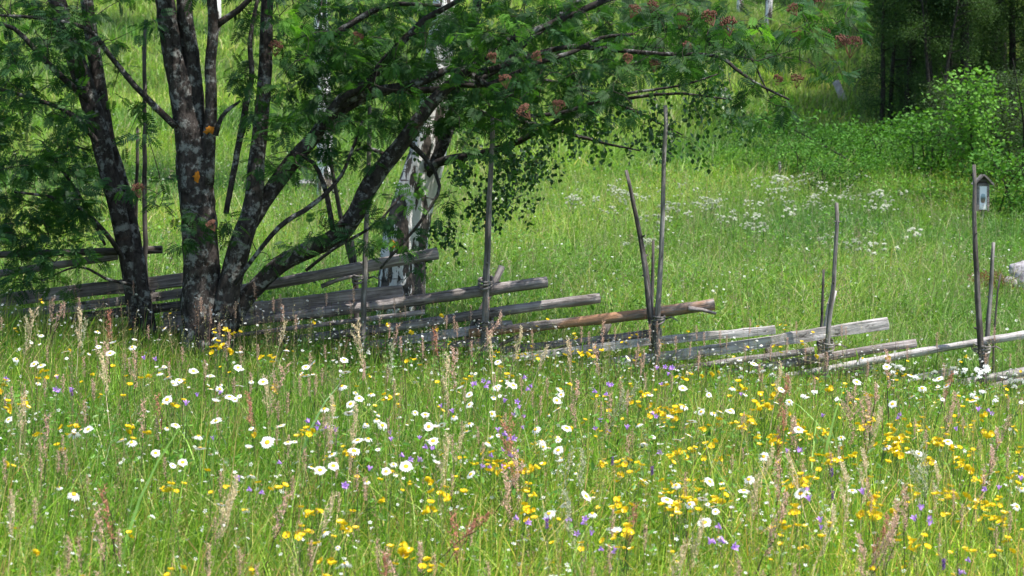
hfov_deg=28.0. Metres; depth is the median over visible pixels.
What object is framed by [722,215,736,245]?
cow parsley
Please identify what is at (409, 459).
bellflower
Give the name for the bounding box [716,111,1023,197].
bracken
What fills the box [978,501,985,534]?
buttercup
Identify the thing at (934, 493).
buttercup
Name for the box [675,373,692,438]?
buttercup
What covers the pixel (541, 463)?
buttercup
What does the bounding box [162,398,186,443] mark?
buttercup
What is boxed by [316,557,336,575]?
buttercup
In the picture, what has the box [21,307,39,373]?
grass plume
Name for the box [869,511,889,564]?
buttercup
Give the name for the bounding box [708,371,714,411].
buttercup
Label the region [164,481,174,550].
buttercup
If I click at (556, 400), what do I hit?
oxeye daisy
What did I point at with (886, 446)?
oxeye daisy
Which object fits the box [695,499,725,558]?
buttercup
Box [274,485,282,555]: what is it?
buttercup
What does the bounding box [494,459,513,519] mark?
buttercup
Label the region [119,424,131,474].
buttercup
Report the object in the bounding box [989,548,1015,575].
buttercup
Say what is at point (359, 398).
oxeye daisy
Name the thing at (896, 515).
sorrel spike
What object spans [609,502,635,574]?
buttercup
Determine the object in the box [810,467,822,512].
buttercup
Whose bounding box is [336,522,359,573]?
buttercup
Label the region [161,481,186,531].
buttercup
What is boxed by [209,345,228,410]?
buttercup
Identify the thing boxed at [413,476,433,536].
buttercup
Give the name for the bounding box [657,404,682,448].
buttercup
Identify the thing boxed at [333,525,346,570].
buttercup
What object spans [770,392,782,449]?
buttercup
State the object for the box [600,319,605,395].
sorrel spike
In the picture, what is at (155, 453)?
oxeye daisy
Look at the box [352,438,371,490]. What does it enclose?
oxeye daisy
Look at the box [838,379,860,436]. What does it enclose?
oxeye daisy
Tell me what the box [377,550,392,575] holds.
sorrel spike
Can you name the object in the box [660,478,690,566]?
buttercup
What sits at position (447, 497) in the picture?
buttercup
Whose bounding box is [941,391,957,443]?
sorrel spike
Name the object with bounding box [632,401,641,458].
buttercup
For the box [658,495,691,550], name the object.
buttercup
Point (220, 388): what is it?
oxeye daisy
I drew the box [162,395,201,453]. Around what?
oxeye daisy
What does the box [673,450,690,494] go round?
buttercup
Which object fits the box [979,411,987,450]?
buttercup
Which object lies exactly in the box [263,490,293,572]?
grass seed head
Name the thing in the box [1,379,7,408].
buttercup
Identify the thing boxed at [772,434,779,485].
buttercup
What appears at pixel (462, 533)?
sorrel spike
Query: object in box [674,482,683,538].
buttercup
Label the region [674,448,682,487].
buttercup
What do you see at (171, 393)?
oxeye daisy
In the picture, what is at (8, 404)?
buttercup
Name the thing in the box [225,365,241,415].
oxeye daisy
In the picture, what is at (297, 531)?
buttercup
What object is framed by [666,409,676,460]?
buttercup
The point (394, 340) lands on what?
sorrel spike
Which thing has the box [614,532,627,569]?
buttercup
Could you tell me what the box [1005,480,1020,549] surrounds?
buttercup
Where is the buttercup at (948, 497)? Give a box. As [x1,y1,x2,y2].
[942,491,970,535]
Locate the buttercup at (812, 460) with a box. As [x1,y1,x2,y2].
[810,453,833,507]
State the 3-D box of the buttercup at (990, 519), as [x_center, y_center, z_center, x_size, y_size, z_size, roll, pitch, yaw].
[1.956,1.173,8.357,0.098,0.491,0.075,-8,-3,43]
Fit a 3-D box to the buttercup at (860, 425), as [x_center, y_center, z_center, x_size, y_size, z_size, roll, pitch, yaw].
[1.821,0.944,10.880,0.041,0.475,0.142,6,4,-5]
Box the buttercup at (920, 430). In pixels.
[914,424,928,454]
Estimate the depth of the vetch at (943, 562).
7.66 m
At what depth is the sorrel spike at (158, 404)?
10.22 m
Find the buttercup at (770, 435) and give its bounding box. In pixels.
[757,433,772,470]
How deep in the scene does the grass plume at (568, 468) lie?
9.24 m
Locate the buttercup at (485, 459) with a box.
[480,449,499,500]
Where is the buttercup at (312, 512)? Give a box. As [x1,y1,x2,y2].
[298,505,323,557]
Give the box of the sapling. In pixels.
[910,55,1023,181]
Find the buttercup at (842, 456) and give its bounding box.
[841,455,865,501]
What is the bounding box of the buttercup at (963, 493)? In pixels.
[933,490,965,551]
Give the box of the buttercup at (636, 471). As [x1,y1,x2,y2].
[635,463,645,492]
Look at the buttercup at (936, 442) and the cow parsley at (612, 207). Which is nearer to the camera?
the buttercup at (936, 442)
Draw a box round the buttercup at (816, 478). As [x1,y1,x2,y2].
[786,476,819,522]
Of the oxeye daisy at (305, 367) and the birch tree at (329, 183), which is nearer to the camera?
the oxeye daisy at (305, 367)
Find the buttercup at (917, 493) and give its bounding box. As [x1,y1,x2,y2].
[911,492,920,528]
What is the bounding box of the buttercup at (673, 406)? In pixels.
[645,405,678,442]
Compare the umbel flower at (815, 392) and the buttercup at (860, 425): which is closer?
the buttercup at (860, 425)
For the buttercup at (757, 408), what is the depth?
11.01 m
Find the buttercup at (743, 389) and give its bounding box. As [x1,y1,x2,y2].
[727,387,747,445]
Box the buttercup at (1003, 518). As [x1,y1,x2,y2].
[997,510,1008,571]
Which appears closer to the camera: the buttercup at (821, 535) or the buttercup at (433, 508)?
the buttercup at (821, 535)
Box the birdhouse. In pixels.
[971,174,994,226]
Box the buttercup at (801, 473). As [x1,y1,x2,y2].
[790,472,806,550]
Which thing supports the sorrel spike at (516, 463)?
on the ground at (730, 8)
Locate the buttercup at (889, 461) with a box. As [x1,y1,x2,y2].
[885,447,899,487]
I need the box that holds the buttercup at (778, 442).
[775,438,796,501]
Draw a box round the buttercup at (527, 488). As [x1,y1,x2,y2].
[522,481,531,574]
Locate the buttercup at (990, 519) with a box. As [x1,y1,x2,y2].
[977,516,998,573]
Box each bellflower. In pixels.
[53,386,60,430]
[69,387,74,430]
[184,400,188,466]
[219,391,222,425]
[237,475,240,556]
[246,486,263,549]
[314,426,318,477]
[315,420,329,463]
[341,481,348,495]
[367,465,372,530]
[399,452,412,470]
[430,446,434,478]
[481,379,490,437]
[481,452,492,511]
[484,383,488,421]
[501,431,516,455]
[501,452,512,515]
[513,514,531,563]
[523,375,531,421]
[566,517,586,559]
[574,515,593,575]
[592,389,607,438]
[598,546,614,573]
[607,383,613,437]
[668,365,674,404]
[708,522,721,574]
[718,536,738,574]
[805,495,811,556]
[857,487,864,533]
[894,406,900,436]
[910,503,932,571]
[954,426,957,471]
[958,557,970,575]
[982,486,986,559]
[987,408,993,467]
[1018,475,1023,525]
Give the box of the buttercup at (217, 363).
[215,345,219,405]
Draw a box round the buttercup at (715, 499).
[712,497,718,558]
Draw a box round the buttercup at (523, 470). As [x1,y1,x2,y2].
[503,464,540,505]
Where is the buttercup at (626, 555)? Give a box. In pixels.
[624,534,629,574]
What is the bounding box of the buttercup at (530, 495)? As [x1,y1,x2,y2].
[518,489,536,551]
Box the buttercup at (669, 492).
[667,491,679,552]
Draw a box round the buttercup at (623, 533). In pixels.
[621,525,632,575]
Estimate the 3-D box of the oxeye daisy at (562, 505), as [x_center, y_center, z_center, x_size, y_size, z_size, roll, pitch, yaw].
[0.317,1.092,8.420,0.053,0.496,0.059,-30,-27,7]
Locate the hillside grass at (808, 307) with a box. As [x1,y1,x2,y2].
[0,113,1023,389]
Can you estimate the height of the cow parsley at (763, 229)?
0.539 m
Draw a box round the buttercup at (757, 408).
[740,407,761,460]
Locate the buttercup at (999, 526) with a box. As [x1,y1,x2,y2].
[990,517,1007,552]
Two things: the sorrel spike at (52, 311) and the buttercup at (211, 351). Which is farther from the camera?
the sorrel spike at (52, 311)
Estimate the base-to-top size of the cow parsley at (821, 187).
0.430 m
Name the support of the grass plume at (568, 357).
on the ground at (730, 8)
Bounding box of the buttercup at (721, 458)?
[719,455,722,491]
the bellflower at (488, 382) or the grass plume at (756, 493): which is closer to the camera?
the grass plume at (756, 493)
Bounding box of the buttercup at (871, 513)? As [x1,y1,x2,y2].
[869,506,878,575]
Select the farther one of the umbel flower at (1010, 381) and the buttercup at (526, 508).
the umbel flower at (1010, 381)
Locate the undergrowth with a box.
[692,82,1023,215]
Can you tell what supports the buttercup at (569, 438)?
on the ground at (730, 8)
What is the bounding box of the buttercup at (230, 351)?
[222,348,233,396]
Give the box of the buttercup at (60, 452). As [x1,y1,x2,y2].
[54,442,63,470]
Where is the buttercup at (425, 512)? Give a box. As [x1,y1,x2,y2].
[422,505,437,571]
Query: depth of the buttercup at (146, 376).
10.93 m
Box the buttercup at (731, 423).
[729,422,757,456]
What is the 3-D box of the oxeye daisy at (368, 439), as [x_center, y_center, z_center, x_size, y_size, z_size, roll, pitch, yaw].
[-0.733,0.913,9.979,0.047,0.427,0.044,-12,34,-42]
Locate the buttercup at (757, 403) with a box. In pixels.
[752,399,764,431]
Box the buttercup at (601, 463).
[596,460,604,510]
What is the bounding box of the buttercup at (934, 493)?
[921,492,937,553]
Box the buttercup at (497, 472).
[496,468,501,518]
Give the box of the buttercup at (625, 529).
[620,527,627,575]
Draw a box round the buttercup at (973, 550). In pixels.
[969,549,976,575]
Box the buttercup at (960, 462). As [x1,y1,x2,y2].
[955,458,964,487]
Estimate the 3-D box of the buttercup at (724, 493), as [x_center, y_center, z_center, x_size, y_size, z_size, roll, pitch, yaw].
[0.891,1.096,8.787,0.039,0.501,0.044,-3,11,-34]
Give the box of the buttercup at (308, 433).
[303,426,312,493]
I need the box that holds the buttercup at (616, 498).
[607,497,619,558]
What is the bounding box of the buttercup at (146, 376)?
[128,374,151,431]
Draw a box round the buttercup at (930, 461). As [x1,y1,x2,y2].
[927,457,933,484]
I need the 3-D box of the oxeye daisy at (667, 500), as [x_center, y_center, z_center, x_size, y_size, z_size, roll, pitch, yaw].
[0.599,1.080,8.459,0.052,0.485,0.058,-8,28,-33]
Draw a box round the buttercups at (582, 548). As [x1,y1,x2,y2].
[4,298,1023,575]
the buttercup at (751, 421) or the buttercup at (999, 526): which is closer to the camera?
the buttercup at (999, 526)
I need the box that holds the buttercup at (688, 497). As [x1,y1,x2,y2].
[682,496,692,543]
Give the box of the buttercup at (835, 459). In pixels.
[814,453,839,504]
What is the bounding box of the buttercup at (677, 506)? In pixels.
[658,500,687,575]
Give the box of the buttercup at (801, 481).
[793,474,808,514]
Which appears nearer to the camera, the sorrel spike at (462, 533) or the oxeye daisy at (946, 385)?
the sorrel spike at (462, 533)
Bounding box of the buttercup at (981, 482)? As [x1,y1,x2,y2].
[980,478,984,534]
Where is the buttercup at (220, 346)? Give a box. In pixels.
[217,344,223,397]
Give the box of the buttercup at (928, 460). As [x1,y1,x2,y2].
[927,456,934,489]
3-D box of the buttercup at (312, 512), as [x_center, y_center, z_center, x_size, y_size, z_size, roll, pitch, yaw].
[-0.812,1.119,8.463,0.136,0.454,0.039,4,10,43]
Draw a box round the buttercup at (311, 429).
[294,428,314,468]
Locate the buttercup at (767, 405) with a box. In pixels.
[760,402,773,452]
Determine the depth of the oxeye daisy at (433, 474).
9.36 m
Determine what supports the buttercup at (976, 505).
on the ground at (730, 8)
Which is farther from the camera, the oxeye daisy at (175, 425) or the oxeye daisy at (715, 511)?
the oxeye daisy at (175, 425)
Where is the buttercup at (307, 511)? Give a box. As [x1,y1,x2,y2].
[298,509,310,558]
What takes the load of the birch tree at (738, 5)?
on the ground at (730, 8)
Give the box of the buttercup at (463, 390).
[461,378,467,419]
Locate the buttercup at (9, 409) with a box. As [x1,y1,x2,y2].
[7,407,11,438]
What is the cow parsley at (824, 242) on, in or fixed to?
on the ground at (730, 8)
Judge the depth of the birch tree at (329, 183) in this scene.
26.86 m
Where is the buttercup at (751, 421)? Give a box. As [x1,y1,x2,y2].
[744,414,754,466]
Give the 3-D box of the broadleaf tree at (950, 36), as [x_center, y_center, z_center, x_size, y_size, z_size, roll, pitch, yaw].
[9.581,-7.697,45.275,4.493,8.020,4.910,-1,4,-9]
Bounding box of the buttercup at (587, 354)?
[586,351,590,382]
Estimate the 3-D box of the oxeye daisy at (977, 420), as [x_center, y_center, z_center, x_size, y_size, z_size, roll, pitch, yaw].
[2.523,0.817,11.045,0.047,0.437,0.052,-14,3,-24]
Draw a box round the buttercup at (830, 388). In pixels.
[825,385,838,430]
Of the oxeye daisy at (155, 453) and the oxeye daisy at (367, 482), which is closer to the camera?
the oxeye daisy at (367, 482)
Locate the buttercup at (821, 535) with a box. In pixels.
[818,534,825,574]
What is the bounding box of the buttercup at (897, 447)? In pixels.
[893,443,903,507]
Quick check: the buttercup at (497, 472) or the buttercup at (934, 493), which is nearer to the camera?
the buttercup at (934, 493)
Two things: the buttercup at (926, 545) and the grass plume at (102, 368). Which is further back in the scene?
the grass plume at (102, 368)
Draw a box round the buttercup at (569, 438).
[556,427,572,458]
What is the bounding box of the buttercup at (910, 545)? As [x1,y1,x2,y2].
[907,538,918,575]
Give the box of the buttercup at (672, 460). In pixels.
[669,455,675,497]
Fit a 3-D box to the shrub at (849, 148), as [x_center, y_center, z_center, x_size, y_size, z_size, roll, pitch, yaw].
[4.933,-1.964,32.386,1.190,1.264,2.430,-2,5,-30]
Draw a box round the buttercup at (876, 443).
[874,442,890,468]
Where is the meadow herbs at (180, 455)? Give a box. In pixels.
[0,334,1023,575]
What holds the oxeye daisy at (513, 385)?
on the ground at (730, 8)
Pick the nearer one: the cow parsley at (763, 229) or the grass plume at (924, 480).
the grass plume at (924, 480)
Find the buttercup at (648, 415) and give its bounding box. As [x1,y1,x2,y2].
[647,411,665,444]
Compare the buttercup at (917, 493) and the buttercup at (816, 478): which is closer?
the buttercup at (917, 493)
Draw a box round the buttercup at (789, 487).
[780,480,798,503]
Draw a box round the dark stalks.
[7,298,1013,575]
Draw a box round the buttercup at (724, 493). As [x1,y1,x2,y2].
[719,487,728,544]
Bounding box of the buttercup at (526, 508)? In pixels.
[517,502,529,571]
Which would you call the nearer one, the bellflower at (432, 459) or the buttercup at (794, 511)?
the buttercup at (794, 511)
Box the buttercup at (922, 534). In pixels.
[895,532,927,573]
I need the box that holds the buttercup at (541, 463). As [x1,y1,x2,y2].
[519,461,545,493]
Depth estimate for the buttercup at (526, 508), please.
8.53 m
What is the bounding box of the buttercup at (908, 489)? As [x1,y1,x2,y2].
[905,484,912,520]
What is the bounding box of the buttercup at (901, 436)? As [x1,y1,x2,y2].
[887,430,911,465]
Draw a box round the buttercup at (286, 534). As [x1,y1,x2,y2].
[282,531,312,575]
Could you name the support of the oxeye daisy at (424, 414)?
on the ground at (730, 8)
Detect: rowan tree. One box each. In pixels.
[0,0,156,350]
[0,0,873,359]
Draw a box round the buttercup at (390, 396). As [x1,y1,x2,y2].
[382,392,399,440]
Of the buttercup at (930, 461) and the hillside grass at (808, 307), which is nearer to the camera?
the buttercup at (930, 461)
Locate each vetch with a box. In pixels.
[545,518,548,556]
[650,466,653,497]
[942,558,945,569]
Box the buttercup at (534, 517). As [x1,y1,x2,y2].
[523,515,551,560]
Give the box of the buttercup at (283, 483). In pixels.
[254,481,288,551]
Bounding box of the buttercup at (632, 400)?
[629,395,635,440]
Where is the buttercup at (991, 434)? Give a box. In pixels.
[984,430,1010,508]
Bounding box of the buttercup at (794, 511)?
[791,504,799,573]
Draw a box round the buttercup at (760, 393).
[758,391,773,432]
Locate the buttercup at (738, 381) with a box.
[732,379,743,426]
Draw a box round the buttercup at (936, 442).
[933,438,945,481]
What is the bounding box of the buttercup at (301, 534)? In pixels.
[295,532,320,574]
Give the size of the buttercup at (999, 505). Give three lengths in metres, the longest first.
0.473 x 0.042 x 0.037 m
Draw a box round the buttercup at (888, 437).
[872,433,893,486]
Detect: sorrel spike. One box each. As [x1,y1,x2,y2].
[41,412,52,497]
[43,303,66,365]
[49,296,55,333]
[91,504,106,572]
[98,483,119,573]
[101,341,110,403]
[104,309,112,366]
[131,349,137,411]
[137,398,146,491]
[153,392,165,462]
[244,390,257,476]
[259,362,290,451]
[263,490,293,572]
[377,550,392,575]
[380,544,397,575]
[386,323,399,385]
[423,508,495,574]
[431,326,444,408]
[438,513,480,575]
[447,508,461,563]
[450,347,456,413]
[458,312,502,391]
[482,461,525,536]
[497,412,518,505]
[498,468,513,569]
[509,447,520,515]
[566,378,579,435]
[592,341,601,395]
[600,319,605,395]
[606,390,613,429]
[622,501,640,575]
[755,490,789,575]
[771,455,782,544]
[772,374,789,433]
[772,408,786,470]
[789,413,797,458]
[840,384,858,452]
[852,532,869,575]
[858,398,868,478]
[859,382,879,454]
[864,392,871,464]
[865,512,889,575]
[869,518,894,575]
[882,349,891,422]
[884,499,899,575]
[900,483,910,575]
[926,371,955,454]
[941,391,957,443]
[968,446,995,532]
[984,426,1000,496]
[990,415,1012,466]
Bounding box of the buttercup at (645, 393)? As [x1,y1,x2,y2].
[633,390,649,436]
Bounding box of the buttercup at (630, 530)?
[623,522,633,568]
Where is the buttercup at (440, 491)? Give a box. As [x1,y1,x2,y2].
[437,485,449,529]
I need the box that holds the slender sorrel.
[0,280,1023,575]
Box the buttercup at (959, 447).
[940,441,962,489]
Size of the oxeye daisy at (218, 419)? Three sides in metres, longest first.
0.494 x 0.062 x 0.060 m
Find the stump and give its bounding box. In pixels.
[833,80,845,101]
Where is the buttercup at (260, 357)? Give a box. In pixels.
[258,354,289,420]
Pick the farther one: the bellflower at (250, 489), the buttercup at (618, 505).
the buttercup at (618, 505)
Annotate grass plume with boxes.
[6,491,16,575]
[17,392,27,474]
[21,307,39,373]
[74,307,81,378]
[76,317,88,387]
[96,350,112,449]
[206,473,239,566]
[211,494,235,569]
[260,373,269,431]
[268,320,288,388]
[309,492,338,573]
[321,394,335,485]
[347,402,358,479]
[350,317,371,407]
[386,343,393,423]
[433,432,450,537]
[440,352,450,419]
[448,433,463,489]
[486,333,494,395]
[502,325,522,404]
[522,344,548,413]
[555,447,576,526]
[560,489,576,570]
[564,336,571,391]
[574,448,585,546]
[599,384,641,447]
[610,388,624,426]
[670,538,692,575]
[687,516,704,575]
[738,446,775,523]
[748,476,761,554]
[766,360,782,448]
[784,448,814,550]
[812,503,836,575]
[837,461,850,561]
[858,405,882,483]
[858,447,868,529]
[905,442,927,543]
[919,451,930,561]
[930,462,941,517]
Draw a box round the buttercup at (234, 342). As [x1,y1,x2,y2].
[225,330,241,374]
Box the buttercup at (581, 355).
[571,349,592,374]
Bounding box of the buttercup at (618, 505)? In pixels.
[613,496,623,554]
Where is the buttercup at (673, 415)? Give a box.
[662,406,688,438]
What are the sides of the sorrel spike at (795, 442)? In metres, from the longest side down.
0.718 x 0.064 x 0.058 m
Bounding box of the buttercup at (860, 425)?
[855,422,867,466]
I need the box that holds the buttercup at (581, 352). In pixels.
[579,349,603,382]
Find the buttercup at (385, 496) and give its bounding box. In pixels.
[378,471,392,552]
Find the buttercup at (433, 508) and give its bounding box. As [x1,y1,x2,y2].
[419,499,435,574]
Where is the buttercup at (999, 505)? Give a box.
[994,498,1002,528]
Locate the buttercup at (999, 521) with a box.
[996,519,1003,565]
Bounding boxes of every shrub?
[739,88,980,184]
[743,121,853,158]
[766,123,873,180]
[795,145,891,196]
[826,103,930,177]
[951,134,1023,223]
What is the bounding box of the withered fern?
[960,270,1023,289]
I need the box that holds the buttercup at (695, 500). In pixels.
[674,498,697,571]
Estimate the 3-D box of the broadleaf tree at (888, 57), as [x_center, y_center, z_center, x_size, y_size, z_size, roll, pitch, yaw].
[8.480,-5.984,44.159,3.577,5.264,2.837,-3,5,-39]
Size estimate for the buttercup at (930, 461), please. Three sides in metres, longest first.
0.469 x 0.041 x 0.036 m
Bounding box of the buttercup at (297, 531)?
[296,524,304,562]
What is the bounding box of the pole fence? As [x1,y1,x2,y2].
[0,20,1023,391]
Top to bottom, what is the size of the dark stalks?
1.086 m
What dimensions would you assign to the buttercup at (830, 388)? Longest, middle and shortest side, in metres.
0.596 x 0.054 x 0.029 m
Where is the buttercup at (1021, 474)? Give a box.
[994,471,1023,513]
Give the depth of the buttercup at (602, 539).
7.77 m
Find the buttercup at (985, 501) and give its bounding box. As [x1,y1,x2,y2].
[973,495,1001,542]
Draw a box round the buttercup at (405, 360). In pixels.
[404,358,430,415]
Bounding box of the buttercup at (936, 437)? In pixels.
[932,433,949,483]
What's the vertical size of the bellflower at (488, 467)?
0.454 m
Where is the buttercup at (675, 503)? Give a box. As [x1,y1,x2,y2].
[672,501,683,568]
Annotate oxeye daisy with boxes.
[5,417,32,454]
[30,361,66,415]
[37,364,59,410]
[60,492,79,560]
[68,432,88,521]
[78,429,117,482]
[83,426,120,485]
[86,331,99,389]
[95,345,100,390]
[106,350,124,397]
[110,341,138,415]
[116,438,161,536]
[127,440,138,477]
[129,345,142,394]
[151,449,159,503]
[152,463,175,502]
[159,367,189,443]
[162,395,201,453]
[163,376,193,438]
[164,380,176,440]
[165,423,179,477]
[170,378,182,435]
[178,459,186,519]
[189,368,198,409]
[193,435,202,480]
[196,447,204,490]
[202,398,219,483]
[203,386,222,421]
[205,503,225,573]
[207,374,214,408]
[210,417,237,473]
[211,337,252,392]
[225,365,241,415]
[225,395,234,456]
[245,445,252,470]
[246,475,255,564]
[248,427,271,466]
[258,378,269,425]
[260,436,298,498]
[277,424,305,500]
[284,441,294,486]
[292,441,296,475]
[302,365,315,423]
[309,360,374,418]
[314,466,326,545]
[320,408,333,459]
[322,531,355,574]
[328,452,360,503]
[328,462,338,524]
[332,357,347,413]
[338,385,369,446]
[338,563,350,575]
[340,411,352,497]
[346,400,379,456]
[347,448,359,494]
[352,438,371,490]
[355,395,363,434]
[363,437,371,470]
[364,481,376,535]
[366,422,386,468]
[368,393,378,457]
[381,467,395,518]
[389,463,396,511]
[399,460,412,526]
[419,460,439,518]
[421,412,429,429]
[424,422,436,454]
[428,437,451,499]
[432,424,441,509]
[437,422,455,467]
[454,442,489,508]
[466,391,495,435]
[466,402,507,447]
[466,423,478,453]
[467,471,532,531]
[494,360,511,404]
[501,383,516,415]
[527,388,563,450]
[527,491,590,550]
[532,427,580,481]
[537,440,544,486]
[540,397,560,437]
[545,510,575,575]
[550,425,570,480]
[553,446,579,488]
[555,438,572,482]
[557,392,565,422]
[560,501,600,568]
[584,356,629,395]
[588,512,596,566]
[606,527,619,575]
[612,527,621,575]
[618,478,646,526]
[636,423,666,483]
[654,497,672,574]
[672,483,682,532]
[676,405,687,448]
[677,385,687,423]
[678,477,713,522]
[685,501,723,557]
[687,420,695,491]
[691,497,706,568]
[697,518,713,567]
[698,408,737,452]
[700,412,717,465]
[712,508,723,548]
[723,409,734,455]
[724,387,735,435]
[738,489,749,547]
[740,362,758,405]
[744,476,768,530]
[758,452,776,485]
[759,387,784,426]
[780,399,792,432]
[794,426,802,467]
[794,488,835,540]
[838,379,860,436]
[838,436,845,466]
[848,489,856,537]
[881,445,896,472]
[882,364,891,418]
[888,400,917,450]
[894,374,914,424]
[903,451,921,500]
[909,395,948,458]
[918,386,926,392]
[934,376,968,441]
[943,383,979,435]
[943,439,952,457]
[968,400,988,466]
[974,503,1020,546]
[1018,487,1023,530]
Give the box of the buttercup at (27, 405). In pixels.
[21,397,30,444]
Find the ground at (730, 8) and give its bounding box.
[0,0,1023,570]
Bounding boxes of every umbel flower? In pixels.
[738,369,774,428]
[749,364,784,409]
[800,390,840,441]
[880,363,902,438]
[890,367,918,429]
[932,366,965,422]
[954,368,981,417]
[969,390,997,476]
[974,364,993,428]
[974,368,990,427]
[1007,378,1023,410]
[1010,381,1023,442]
[1011,370,1023,423]
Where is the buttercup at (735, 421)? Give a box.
[729,420,746,462]
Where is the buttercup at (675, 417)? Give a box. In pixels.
[670,415,688,462]
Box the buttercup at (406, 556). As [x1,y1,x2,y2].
[400,547,430,575]
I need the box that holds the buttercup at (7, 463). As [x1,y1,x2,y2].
[6,460,9,500]
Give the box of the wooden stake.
[778,162,780,177]
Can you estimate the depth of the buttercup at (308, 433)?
9.90 m
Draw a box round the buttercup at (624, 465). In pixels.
[608,457,632,538]
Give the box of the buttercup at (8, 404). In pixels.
[0,399,10,445]
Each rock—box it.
[293,179,316,188]
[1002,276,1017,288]
[1009,260,1023,291]
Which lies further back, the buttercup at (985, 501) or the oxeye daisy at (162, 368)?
the oxeye daisy at (162, 368)
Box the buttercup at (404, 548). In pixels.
[397,541,409,573]
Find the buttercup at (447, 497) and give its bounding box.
[427,488,467,537]
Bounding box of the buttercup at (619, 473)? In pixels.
[617,470,646,527]
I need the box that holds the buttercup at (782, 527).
[779,520,786,574]
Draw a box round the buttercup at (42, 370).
[35,369,49,407]
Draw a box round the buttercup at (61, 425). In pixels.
[59,424,75,455]
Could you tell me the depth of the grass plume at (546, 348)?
12.23 m
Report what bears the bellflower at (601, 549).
on the ground at (730, 8)
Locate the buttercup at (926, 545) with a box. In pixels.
[895,539,931,575]
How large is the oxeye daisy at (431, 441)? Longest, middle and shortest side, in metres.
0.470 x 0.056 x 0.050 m
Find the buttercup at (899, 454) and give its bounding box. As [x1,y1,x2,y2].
[894,450,904,482]
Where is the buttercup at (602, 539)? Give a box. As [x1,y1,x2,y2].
[599,536,623,574]
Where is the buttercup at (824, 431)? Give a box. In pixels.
[815,427,826,462]
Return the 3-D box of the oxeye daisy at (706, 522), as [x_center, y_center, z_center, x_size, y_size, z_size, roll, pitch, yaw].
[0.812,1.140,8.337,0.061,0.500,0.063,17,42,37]
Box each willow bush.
[905,56,1023,193]
[913,63,1023,183]
[925,109,1020,181]
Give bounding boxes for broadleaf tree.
[834,0,945,117]
[845,0,962,139]
[849,0,918,90]
[857,0,988,143]
[864,0,1007,81]
[866,0,1012,148]
[880,0,959,144]
[885,2,986,112]
[902,0,998,136]
[916,0,1023,115]
[955,0,1023,112]
[972,0,1023,123]
[980,0,1023,69]
[988,0,1023,135]
[1003,4,1007,88]
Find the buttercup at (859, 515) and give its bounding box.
[856,510,868,571]
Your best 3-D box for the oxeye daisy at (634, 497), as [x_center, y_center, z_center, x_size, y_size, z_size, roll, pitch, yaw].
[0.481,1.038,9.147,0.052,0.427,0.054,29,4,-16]
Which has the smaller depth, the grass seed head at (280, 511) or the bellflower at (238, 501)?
the grass seed head at (280, 511)
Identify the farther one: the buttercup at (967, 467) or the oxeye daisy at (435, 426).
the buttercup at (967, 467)
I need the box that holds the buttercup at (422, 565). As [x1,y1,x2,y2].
[418,563,426,575]
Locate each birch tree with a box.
[217,0,220,34]
[287,0,333,198]
[356,0,767,327]
[736,0,742,11]
[765,0,772,27]
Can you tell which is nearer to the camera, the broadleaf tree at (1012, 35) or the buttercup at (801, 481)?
the buttercup at (801, 481)
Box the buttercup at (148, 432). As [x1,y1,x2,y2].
[130,430,150,483]
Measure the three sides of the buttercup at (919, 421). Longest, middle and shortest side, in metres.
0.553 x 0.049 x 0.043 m
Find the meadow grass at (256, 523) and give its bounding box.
[0,285,1023,575]
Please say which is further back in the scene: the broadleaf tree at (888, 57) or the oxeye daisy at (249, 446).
the broadleaf tree at (888, 57)
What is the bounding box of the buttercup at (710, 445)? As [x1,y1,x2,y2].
[702,439,717,501]
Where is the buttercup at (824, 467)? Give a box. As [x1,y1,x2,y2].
[809,456,837,494]
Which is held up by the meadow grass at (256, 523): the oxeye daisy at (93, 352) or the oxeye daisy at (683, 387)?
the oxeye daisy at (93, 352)
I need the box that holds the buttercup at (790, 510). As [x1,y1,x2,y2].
[788,503,799,567]
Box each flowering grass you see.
[0,276,1023,575]
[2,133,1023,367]
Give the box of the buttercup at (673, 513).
[669,500,692,557]
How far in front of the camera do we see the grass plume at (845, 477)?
8.84 m
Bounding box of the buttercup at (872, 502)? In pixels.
[867,499,875,527]
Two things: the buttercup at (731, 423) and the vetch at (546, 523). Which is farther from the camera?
the buttercup at (731, 423)
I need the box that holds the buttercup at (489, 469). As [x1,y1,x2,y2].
[472,462,507,523]
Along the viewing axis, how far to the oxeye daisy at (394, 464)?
8.69 m
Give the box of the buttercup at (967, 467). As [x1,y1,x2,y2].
[958,464,974,499]
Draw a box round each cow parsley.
[571,197,594,216]
[607,206,627,221]
[623,238,658,260]
[639,214,659,236]
[656,202,680,230]
[666,206,674,223]
[683,210,692,239]
[690,199,718,220]
[696,196,721,223]
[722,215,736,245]
[745,222,765,244]
[751,226,761,244]
[770,174,783,192]
[770,200,796,217]
[775,179,793,205]
[781,207,795,230]
[817,181,835,191]
[817,236,833,255]
[838,240,860,262]
[867,242,898,268]
[871,189,883,205]
[905,227,921,252]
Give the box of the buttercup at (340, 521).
[336,519,347,572]
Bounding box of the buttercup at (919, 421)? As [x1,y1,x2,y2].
[917,416,924,448]
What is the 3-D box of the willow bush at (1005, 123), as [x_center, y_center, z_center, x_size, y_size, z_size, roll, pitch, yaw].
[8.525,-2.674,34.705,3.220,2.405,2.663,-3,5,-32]
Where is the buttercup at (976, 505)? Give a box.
[973,502,995,563]

